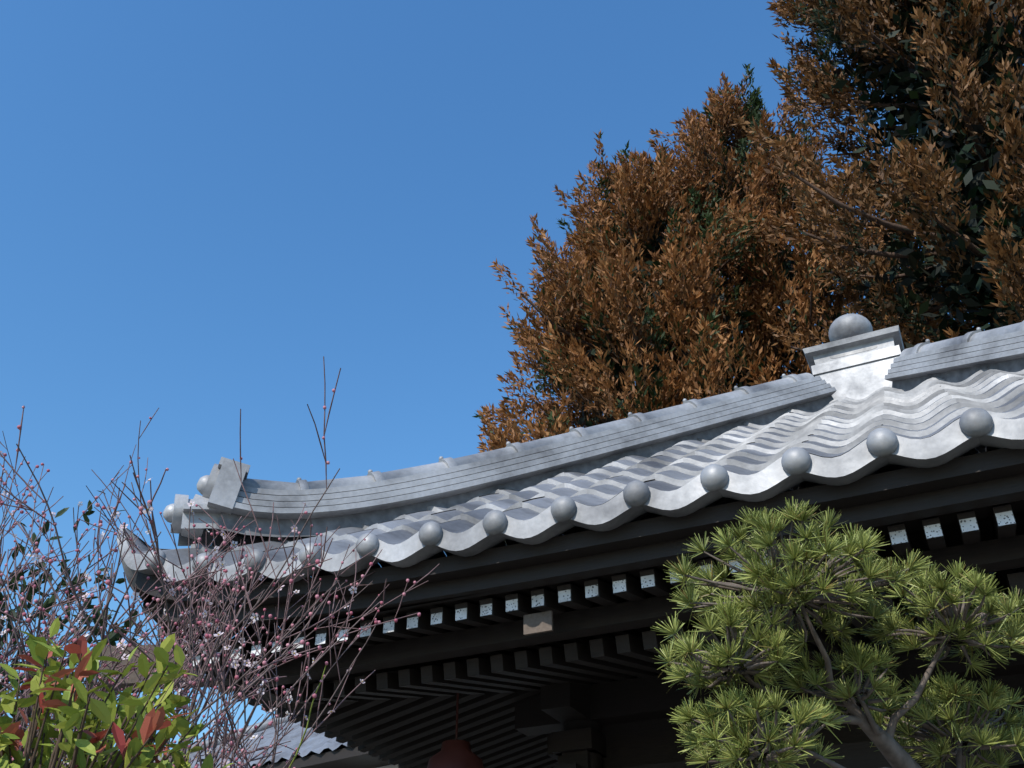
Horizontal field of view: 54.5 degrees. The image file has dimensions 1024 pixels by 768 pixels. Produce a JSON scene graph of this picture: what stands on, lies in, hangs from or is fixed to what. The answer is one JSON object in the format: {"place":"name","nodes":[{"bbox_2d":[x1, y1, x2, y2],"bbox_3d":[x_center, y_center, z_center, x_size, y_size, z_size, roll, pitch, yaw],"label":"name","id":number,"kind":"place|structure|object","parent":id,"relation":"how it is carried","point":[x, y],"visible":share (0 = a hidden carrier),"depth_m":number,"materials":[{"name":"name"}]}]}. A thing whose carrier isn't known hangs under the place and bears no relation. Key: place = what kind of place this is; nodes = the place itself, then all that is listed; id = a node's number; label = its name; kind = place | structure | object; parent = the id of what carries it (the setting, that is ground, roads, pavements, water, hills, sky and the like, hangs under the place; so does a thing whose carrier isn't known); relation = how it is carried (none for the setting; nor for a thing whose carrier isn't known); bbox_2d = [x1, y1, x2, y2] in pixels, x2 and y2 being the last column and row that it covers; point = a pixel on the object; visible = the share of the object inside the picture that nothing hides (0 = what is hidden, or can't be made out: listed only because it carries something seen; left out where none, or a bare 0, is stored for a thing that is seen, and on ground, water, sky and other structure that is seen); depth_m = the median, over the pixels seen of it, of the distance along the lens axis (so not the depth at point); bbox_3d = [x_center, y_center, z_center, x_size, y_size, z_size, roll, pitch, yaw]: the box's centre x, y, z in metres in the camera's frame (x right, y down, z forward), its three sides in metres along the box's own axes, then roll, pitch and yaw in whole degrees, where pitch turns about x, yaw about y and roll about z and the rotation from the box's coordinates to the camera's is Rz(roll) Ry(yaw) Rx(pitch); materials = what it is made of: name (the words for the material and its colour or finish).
{"place":"outdoors","nodes":[
{"label":"outdoors","id":0,"kind":"place"},
{"bbox_2d":[0,618,233,767],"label":"shrub","id":1,"kind":"object","parent":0,"point":[88,742],"depth_m":2.27,"materials":[{"name":"green plant"}]},
{"bbox_2d":[154,716,347,767],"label":"house roof","id":2,"kind":"structure","parent":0,"point":[315,743],"depth_m":16.66,"materials":[{"name":"grey tile"}]},
{"bbox_2d":[256,747,390,767],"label":"roof ridge","id":3,"kind":"structure","parent":2,"relation":"attached to","point":[348,757],"depth_m":13.81,"materials":[{"name":"grey tile"}]},
{"bbox_2d":[377,764,397,767],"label":"house walls","id":4,"kind":"structure","parent":0,"point":[391,766],"depth_m":13.86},
{"bbox_2d":[0,0,1023,757],"label":"sky","id":5,"kind":"structure","parent":0,"point":[204,203],"materials":[{"name":"blue"}]},
{"bbox_2d":[649,497,1023,767],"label":"pine","id":6,"kind":"object","parent":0,"point":[807,712],"depth_m":2.68,"materials":[{"name":"green plant"}]},
{"label":"ground","id":7,"kind":"structure","parent":0,"visible":0},
{"bbox_2d":[0,491,203,761],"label":"evergreen","id":8,"kind":"object","parent":7,"relation":"on","point":[113,636],"depth_m":8.01,"materials":[{"name":"plant"}]},
{"bbox_2d":[152,738,192,767],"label":"shrub stems","id":9,"kind":"object","parent":7,"relation":"on","point":[179,750],"visible":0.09,"depth_m":2.72,"materials":[{"name":"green plant"}]},
{"bbox_2d":[69,715,205,767],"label":"shrub","id":10,"kind":"object","parent":9,"relation":"on","point":[197,728],"visible":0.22,"depth_m":2.73,"materials":[{"name":"green plant"}]},
{"bbox_2d":[0,356,438,767],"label":"plum","id":11,"kind":"object","parent":7,"relation":"on","point":[211,652],"depth_m":3.24,"materials":[{"name":"brown plant"}]},
{"bbox_2d":[289,665,326,767],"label":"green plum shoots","id":12,"kind":"object","parent":11,"relation":"attached to","point":[307,722],"visible":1,"depth_m":2.80,"materials":[{"name":"green plant"}]},
{"bbox_2d":[134,448,1023,767],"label":"roof eaves","id":13,"kind":"object","parent":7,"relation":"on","point":[582,684],"visible":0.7,"depth_m":4.39,"materials":[{"name":"black wood"}]},
{"bbox_2d":[100,611,552,691],"bbox_3d":[-0.880,1.121,4.360,2.209,0.244,0.430,-15,-37,21],"label":"temple corner rafter nose","id":14,"kind":"object","parent":13,"relation":"attached to","point":[538,623],"visible":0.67,"depth_m":4.55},
{"bbox_2d":[427,693,483,767],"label":"hanging lantern","id":15,"kind":"object","parent":13,"relation":"hanging from","point":[456,753],"visible":0.93,"depth_m":4.77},
{"bbox_2d":[116,321,1023,677],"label":"temple roof tiles","id":16,"kind":"object","parent":13,"relation":"on","point":[928,423],"visible":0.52,"depth_m":4.97,"materials":[{"name":"grey ceramic"}]},
{"bbox_2d":[211,358,1023,546],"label":"roof ridge","id":17,"kind":"structure","parent":16,"relation":"attached to","point":[320,525],"depth_m":5.73,"materials":[{"name":"grey ceramic"}]},
{"bbox_2d":[803,314,910,455],"bbox_3d":[2.629,-0.080,7.501,0.690,1.035,0.690,-15,-37,21],"label":"ridge ornament","id":18,"kind":"object","parent":16,"relation":"on","point":[855,356],"visible":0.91,"depth_m":7.24,"materials":[{"name":"grey ceramic"}]},
{"bbox_2d":[192,511,1014,767],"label":"rafter ends","id":19,"kind":"object","parent":13,"relation":"attached to","point":[966,525],"visible":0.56,"depth_m":3.98,"materials":[{"name":"white paint"}]},
{"bbox_2d":[510,189,754,441],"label":"branches","id":20,"kind":"object","parent":7,"relation":"on","point":[638,345],"visible":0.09,"depth_m":21.81,"materials":[{"name":"brown plant"}]},
{"bbox_2d":[472,130,811,545],"bbox_3d":[3.386,1.206,21.658,10.355,16.885,8.698,20,-39,-27],"label":"broadleaf tree","id":21,"kind":"object","parent":20,"relation":"attached to","point":[619,268],"visible":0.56,"depth_m":21.50,"materials":[{"name":"brown plant"}]},
{"bbox_2d":[684,110,932,388],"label":"branches","id":22,"kind":"object","parent":7,"relation":"on","point":[780,259],"visible":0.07,"depth_m":24.63,"materials":[{"name":"brown plant"}]},
{"bbox_2d":[647,63,968,613],"bbox_3d":[6.755,0.022,24.675,10.398,20.378,10.047,-15,-37,21],"label":"tree","id":23,"kind":"object","parent":22,"relation":"attached to","point":[711,143],"visible":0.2,"depth_m":24.83,"materials":[{"name":"brown plant"}]},
{"bbox_2d":[724,0,1023,384],"bbox_3d":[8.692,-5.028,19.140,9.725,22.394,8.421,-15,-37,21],"label":"tree","id":24,"kind":"object","parent":7,"relation":"on","point":[932,174],"visible":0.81,"depth_m":17.43,"materials":[{"name":"brown plant"}]},
{"bbox_3d":[11.507,4.969,23.768,6.826,21.372,5.510,-15,-37,21],"label":"cedar trunk","id":25,"kind":"object","parent":7,"relation":"on","visible":0},
{"bbox_2d":[819,203,991,572],"bbox_3d":[11.084,1.413,25.977,8.034,15.948,7.682,-15,-37,21],"label":"tree","id":26,"kind":"object","parent":25,"relation":"on","point":[895,237],"visible":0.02,"depth_m":27.77,"materials":[{"name":"plant"}]}
]}

